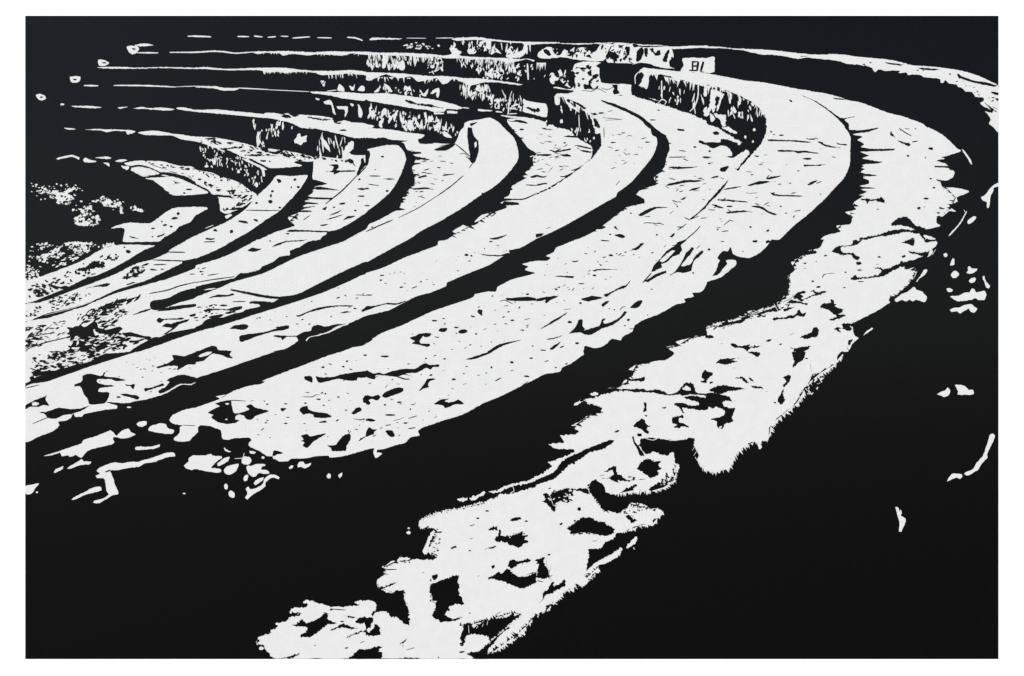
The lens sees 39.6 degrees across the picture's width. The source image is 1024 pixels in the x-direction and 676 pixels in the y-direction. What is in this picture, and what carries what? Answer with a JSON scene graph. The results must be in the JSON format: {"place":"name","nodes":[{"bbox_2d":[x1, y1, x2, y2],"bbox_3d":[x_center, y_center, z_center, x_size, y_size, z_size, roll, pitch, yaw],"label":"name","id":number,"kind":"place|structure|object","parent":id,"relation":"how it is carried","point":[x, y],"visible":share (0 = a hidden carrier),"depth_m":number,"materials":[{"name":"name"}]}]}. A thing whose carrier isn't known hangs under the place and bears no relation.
{"place":"outdoors","nodes":[
{"label":"outdoors","id":0,"kind":"place"},
{"bbox_2d":[0,0,1023,675],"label":"plaster wall","id":1,"kind":"structure","parent":0,"point":[12,336],"depth_m":2.19,"materials":[{"name":"paint"}]},
{"bbox_2d":[25,16,997,658],"bbox_3d":[0.000,-0.001,2.191,1.499,0.991,0.001,0,0,0],"label":"art print","id":2,"kind":"object","parent":1,"relation":"hanging from","point":[511,336],"visible":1,"depth_m":2.19,"materials":[{"name":"black paper"}]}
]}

